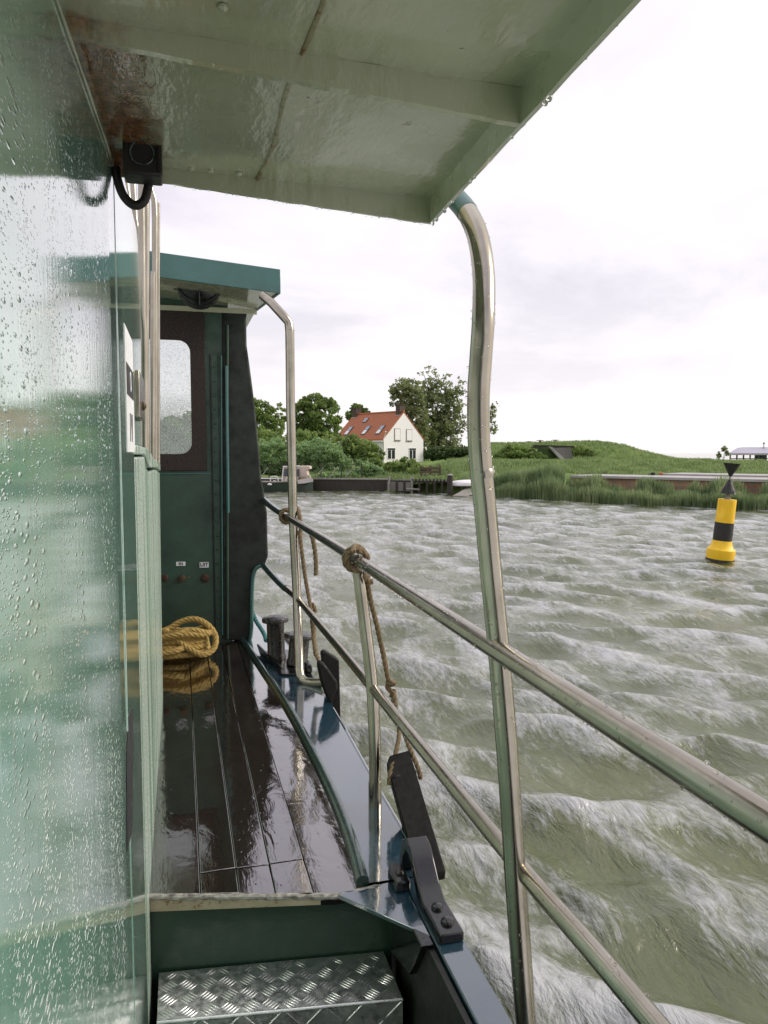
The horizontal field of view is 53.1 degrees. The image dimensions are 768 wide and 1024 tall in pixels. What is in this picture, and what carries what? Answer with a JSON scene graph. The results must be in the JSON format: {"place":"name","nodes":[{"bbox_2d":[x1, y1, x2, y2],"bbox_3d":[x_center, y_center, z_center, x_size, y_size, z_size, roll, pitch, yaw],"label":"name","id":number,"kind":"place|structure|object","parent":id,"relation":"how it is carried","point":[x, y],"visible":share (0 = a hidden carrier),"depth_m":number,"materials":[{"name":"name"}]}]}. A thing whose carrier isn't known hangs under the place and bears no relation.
{"place":"outdoors","nodes":[
{"label":"outdoors","id":0,"kind":"place"},
{"bbox_2d":[129,0,767,452],"label":"sky","id":1,"kind":"structure","parent":0,"point":[626,219],"materials":[{"name":"white"}]},
{"bbox_2d":[261,442,755,495],"bbox_3d":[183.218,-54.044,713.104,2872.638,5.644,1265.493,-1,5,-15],"label":"ground","id":2,"kind":"structure","parent":0,"point":[456,490],"depth_m":50.97,"materials":[{"name":"green plant"}]},
{"bbox_2d":[160,411,190,453],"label":"broadleaf tree","id":3,"kind":"object","parent":2,"relation":"on","point":[180,423],"visible":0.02,"depth_m":92.23,"materials":[{"name":"green plant"}]},
{"bbox_2d":[160,416,191,453],"bbox_3d":[-14.682,-4.390,56.034,5.240,5.250,4.533,-1,5,-15],"label":"willow bush","id":4,"kind":"object","parent":2,"relation":"on","point":[163,437],"visible":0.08,"depth_m":54.83,"materials":[{"name":"green plant"}]},
{"bbox_2d":[254,397,285,457],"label":"broadleaf tree","id":5,"kind":"object","parent":2,"relation":"on","point":[266,418],"visible":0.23,"depth_m":90.32,"materials":[{"name":"green plant"}]},
{"bbox_2d":[258,437,298,475],"bbox_3d":[-7.997,-3.455,54.135,3.962,3.755,3.198,1,5,17],"label":"willow bush","id":6,"kind":"object","parent":2,"relation":"on","point":[271,448],"visible":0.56,"depth_m":53.23,"materials":[{"name":"green plant"}]},
{"bbox_2d":[257,425,339,457],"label":"leafy bush","id":7,"kind":"object","parent":2,"relation":"on","point":[309,436],"visible":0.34,"depth_m":71.29,"materials":[{"name":"green plant"}]},
{"bbox_2d":[280,437,326,473],"bbox_3d":[-5.550,-3.494,54.786,3.717,3.773,3.449,-1,5,-15],"label":"willow bush","id":8,"kind":"object","parent":2,"relation":"on","point":[304,453],"visible":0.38,"depth_m":54.11,"materials":[{"name":"green plant"}]},
{"bbox_2d":[295,392,343,445],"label":"broadleaf tree","id":9,"kind":"object","parent":2,"relation":"on","point":[311,416],"visible":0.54,"depth_m":94.39,"materials":[{"name":"green plant"}]},
{"bbox_2d":[261,477,387,490],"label":"timber quay","id":10,"kind":"structure","parent":2,"relation":"on","point":[349,484],"depth_m":45.51,"materials":[{"name":"brown wood"}]},
{"bbox_2d":[261,464,361,477],"bbox_3d":[-4.759,-2.480,46.268,6.878,0.850,0.630,0,4,4],"label":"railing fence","id":11,"kind":"object","parent":10,"relation":"on","point":[321,469],"visible":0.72,"depth_m":46.31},
{"bbox_2d":[310,441,353,473],"bbox_3d":[-3.714,-3.268,53.663,3.076,3.416,2.858,3,5,31],"label":"willow bush","id":12,"kind":"object","parent":2,"relation":"on","point":[334,456],"visible":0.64,"depth_m":53.22,"materials":[{"name":"green plant"}]},
{"bbox_2d":[317,471,362,477],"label":"willow bush","id":13,"kind":"object","parent":2,"relation":"on","point":[325,474],"visible":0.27,"depth_m":47.34,"materials":[{"name":"green plant"}]},
{"bbox_2d":[339,432,368,463],"bbox_3d":[-2.361,-4.405,59.854,3.152,3.550,1.998,-1,5,-15],"label":"leafy bush","id":14,"kind":"object","parent":2,"relation":"on","point":[348,443],"visible":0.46,"depth_m":59.43,"materials":[{"name":"green plant"}]},
{"bbox_2d":[345,403,370,420],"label":"broadleaf tree","id":15,"kind":"object","parent":2,"relation":"on","point":[348,415],"visible":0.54,"depth_m":120.64,"materials":[{"name":"green plant"}]},
{"bbox_2d":[347,459,388,477],"bbox_3d":[-1.117,-2.362,48.232,3.337,1.988,2.039,1,4,7],"label":"willow bush","id":16,"kind":"object","parent":2,"relation":"on","point":[368,469],"visible":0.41,"depth_m":47.89,"materials":[{"name":"green plant"}]},
{"bbox_2d":[353,438,385,466],"bbox_3d":[-0.970,-3.835,55.771,2.460,3.053,2.508,-1,5,-15],"label":"leafy bush","id":17,"kind":"object","parent":2,"relation":"on","point":[372,453],"visible":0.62,"depth_m":55.60,"materials":[{"name":"green plant"}]},
{"bbox_2d":[335,404,423,462],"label":"white house","id":18,"kind":"structure","parent":2,"relation":"on","point":[395,435],"depth_m":108.48,"materials":[{"name":"paint"}]},
{"bbox_2d":[387,448,395,458],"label":"window","id":19,"kind":"structure","parent":18,"relation":"in","point":[391,452],"depth_m":106.55,"materials":[{"name":"glass"}]},
{"bbox_2d":[394,428,400,440],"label":"window","id":20,"kind":"structure","parent":18,"relation":"in","point":[397,432],"depth_m":107.00,"materials":[{"name":"white paint"}]},
{"bbox_2d":[406,429,411,440],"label":"window","id":21,"kind":"structure","parent":18,"relation":"in","point":[408,431],"depth_m":108.39,"materials":[{"name":"white paint"}]},
{"bbox_2d":[409,448,415,458],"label":"window","id":22,"kind":"structure","parent":18,"relation":"in","point":[412,451],"depth_m":109.08,"materials":[{"name":"glass"}]},
{"bbox_2d":[301,458,469,484],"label":"garden grass","id":23,"kind":"structure","parent":2,"relation":"on","point":[399,475],"depth_m":47.90,"materials":[{"name":"green plant"}]},
{"bbox_2d":[381,456,417,472],"bbox_3d":[1.406,-2.924,51.995,3.396,1.787,2.470,-1,5,-15],"label":"leafy bush","id":24,"kind":"object","parent":2,"relation":"on","point":[401,464],"visible":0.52,"depth_m":51.52,"materials":[{"name":"green plant"}]},
{"bbox_2d":[388,377,431,450],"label":"poplar tree","id":25,"kind":"object","parent":2,"relation":"on","point":[411,394],"visible":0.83,"depth_m":119.28,"materials":[{"name":"green plant"}]},
{"bbox_2d":[387,476,455,493],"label":"wooden jetty","id":26,"kind":"object","parent":2,"relation":"on","point":[397,485],"visible":0.65,"depth_m":43.15,"materials":[{"name":"wood"}]},
{"bbox_2d":[406,463,438,474],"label":"leafy bush","id":27,"kind":"object","parent":2,"relation":"on","point":[415,468],"visible":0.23,"depth_m":49.45,"materials":[{"name":"green plant"}]},
{"bbox_2d":[420,465,440,476],"bbox_3d":[2.827,-2.421,46.712,1.300,0.800,0.100,-1,5,-15],"label":"garden bench","id":28,"kind":"object","parent":2,"relation":"on","point":[430,468],"visible":0.79,"depth_m":46.65,"materials":[{"name":"wood"}]},
{"bbox_2d":[416,365,466,450],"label":"poplar tree","id":29,"kind":"object","parent":2,"relation":"on","point":[442,425],"visible":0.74,"depth_m":124.54,"materials":[{"name":"green plant"}]},
{"bbox_2d":[423,445,467,460],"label":"hedge","id":30,"kind":"object","parent":2,"relation":"on","point":[439,453],"visible":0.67,"depth_m":110.72,"materials":[{"name":"green plant"}]},
{"bbox_2d":[453,480,470,486],"bbox_3d":[4.560,-1.569,41.585,2.156,0.360,1.038,0,4,-1],"label":"dinghy","id":31,"kind":"object","parent":2,"relation":"on","point":[461,483],"visible":0.53,"depth_m":41.21,"materials":[{"name":"white paint"}]},
{"bbox_2d":[453,487,471,496],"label":"slipway boards","id":32,"kind":"object","parent":2,"relation":"on","point":[466,492],"visible":0.57,"depth_m":40.37,"materials":[{"name":"grey wood"}]},
{"bbox_2d":[490,401,498,434],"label":"young tree","id":33,"kind":"object","parent":2,"relation":"on","point":[493,412],"visible":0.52,"depth_m":117.18,"materials":[{"name":"green plant"}]},
{"bbox_2d":[492,444,547,459],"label":"shrub","id":34,"kind":"object","parent":2,"relation":"on","point":[511,451],"visible":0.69,"depth_m":73.09,"materials":[{"name":"green plant"}]},
{"bbox_2d":[531,445,574,459],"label":"concrete shelter","id":35,"kind":"object","parent":2,"relation":"on","point":[556,451],"visible":0.71,"depth_m":82.31,"materials":[{"name":"grey concrete"}]},
{"bbox_2d":[447,440,709,460],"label":"mound grass","id":36,"kind":"structure","parent":2,"relation":"on","point":[646,453],"depth_m":91.53,"materials":[{"name":"green plant"}]},
{"bbox_2d":[571,444,598,456],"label":"shrub","id":37,"kind":"object","parent":2,"relation":"on","point":[578,449],"visible":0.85,"depth_m":87.24,"materials":[{"name":"green plant"}]},
{"bbox_2d":[408,457,767,479],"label":"bank grass","id":38,"kind":"structure","parent":2,"relation":"on","point":[649,467],"depth_m":49.95,"materials":[{"name":"green plant"}]},
{"bbox_2d":[570,473,767,493],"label":"brick quay","id":39,"kind":"structure","parent":2,"relation":"on","point":[751,482],"depth_m":35.46,"materials":[{"name":"concrete"}]},
{"bbox_2d":[716,446,729,458],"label":"leafy bush","id":40,"kind":"object","parent":2,"relation":"on","point":[723,449],"visible":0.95,"depth_m":81.63,"materials":[{"name":"green plant"}]},
{"bbox_2d":[729,442,767,459],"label":"building","id":41,"kind":"structure","parent":2,"relation":"on","point":[760,452],"depth_m":86.37,"materials":[{"name":"grey metal"}]},
{"bbox_2d":[254,453,767,1023],"bbox_3d":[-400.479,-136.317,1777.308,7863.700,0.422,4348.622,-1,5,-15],"label":"water","id":42,"kind":"structure","parent":0,"point":[654,619],"depth_m":6.91,"materials":[{"name":"grey liquid"}]},
{"bbox_2d":[261,465,312,491],"bbox_3d":[-6.333,-1.802,45.117,4.500,1.877,2.060,0,4,0],"label":"moored launch","id":43,"kind":"object","parent":42,"relation":"on","point":[305,484],"visible":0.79,"depth_m":44.46,"materials":[{"name":"paint"}]},
{"bbox_2d":[0,0,767,1023],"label":"work boat","id":44,"kind":"object","parent":42,"relation":"on","point":[218,836],"visible":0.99,"depth_m":1.33,"materials":[{"name":"paint"}]},
{"bbox_2d":[162,616,218,659],"bbox_3d":[-1.252,0.736,4.506,0.552,0.237,0.323,-1,5,-15],"label":"rope coil","id":45,"kind":"object","parent":44,"relation":"on","point":[177,641],"visible":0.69,"depth_m":4.44,"materials":[{"name":"yellow fabric"}]},
{"bbox_2d":[254,612,266,642],"bbox_3d":[-0.779,0.715,4.832,0.041,0.123,0.410,-2,5,-21],"label":"mooring line","id":46,"kind":"object","parent":44,"relation":"attached to","point":[260,628],"visible":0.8,"depth_m":4.80,"materials":[{"name":"teal fabric"}]},
{"bbox_2d":[278,506,320,660],"bbox_3d":[-0.385,0.415,4.063,0.106,0.868,0.662,-3,5,-31],"label":"fender rope","id":47,"kind":"object","parent":44,"relation":"attached to","point":[311,605],"visible":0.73,"depth_m":4.12,"materials":[{"name":"brown fabric"}]},
{"bbox_2d":[317,649,340,718],"bbox_3d":[-0.271,0.860,3.756,0.127,0.353,0.150,-1,5,-15],"label":"fender board","id":48,"kind":"object","parent":44,"relation":"attached to","point":[328,667],"visible":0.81,"depth_m":3.75,"materials":[{"name":"black rubber"}]},
{"bbox_2d":[342,543,422,784],"bbox_3d":[-0.015,0.496,2.568,0.193,0.777,0.264,-2,5,-28],"label":"fender rope","id":49,"kind":"object","parent":44,"relation":"attached to","point":[348,553],"visible":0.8,"depth_m":2.59,"materials":[{"name":"brown fabric"}]},
{"bbox_2d":[387,751,445,879],"bbox_3d":[0.097,0.963,2.446,0.103,0.329,0.337,-2,5,-19],"label":"fender board","id":50,"kind":"object","parent":49,"relation":"hanging from","point":[411,806],"visible":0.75,"depth_m":2.44,"materials":[{"name":"black rubber"}]},
{"bbox_2d":[447,474,452,494],"bbox_3d":[3.538,-1.178,41.233,0.308,1.736,0.308,-1,5,-15],"label":"mooring post","id":51,"kind":"object","parent":42,"relation":"in","point":[449,484],"visible":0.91,"depth_m":41.10,"materials":[{"name":"wood"}]},
{"bbox_2d":[459,461,767,509],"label":"reeds","id":52,"kind":"object","parent":42,"relation":"on","point":[544,482],"visible":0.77,"depth_m":34.73,"materials":[{"name":"green plant"}]},
{"bbox_2d":[705,462,740,563],"bbox_3d":[7.176,0.249,16.331,0.615,2.596,0.587,-1,5,-15],"label":"channel buoy","id":53,"kind":"object","parent":42,"relation":"in","point":[719,549],"visible":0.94,"depth_m":16.15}
]}

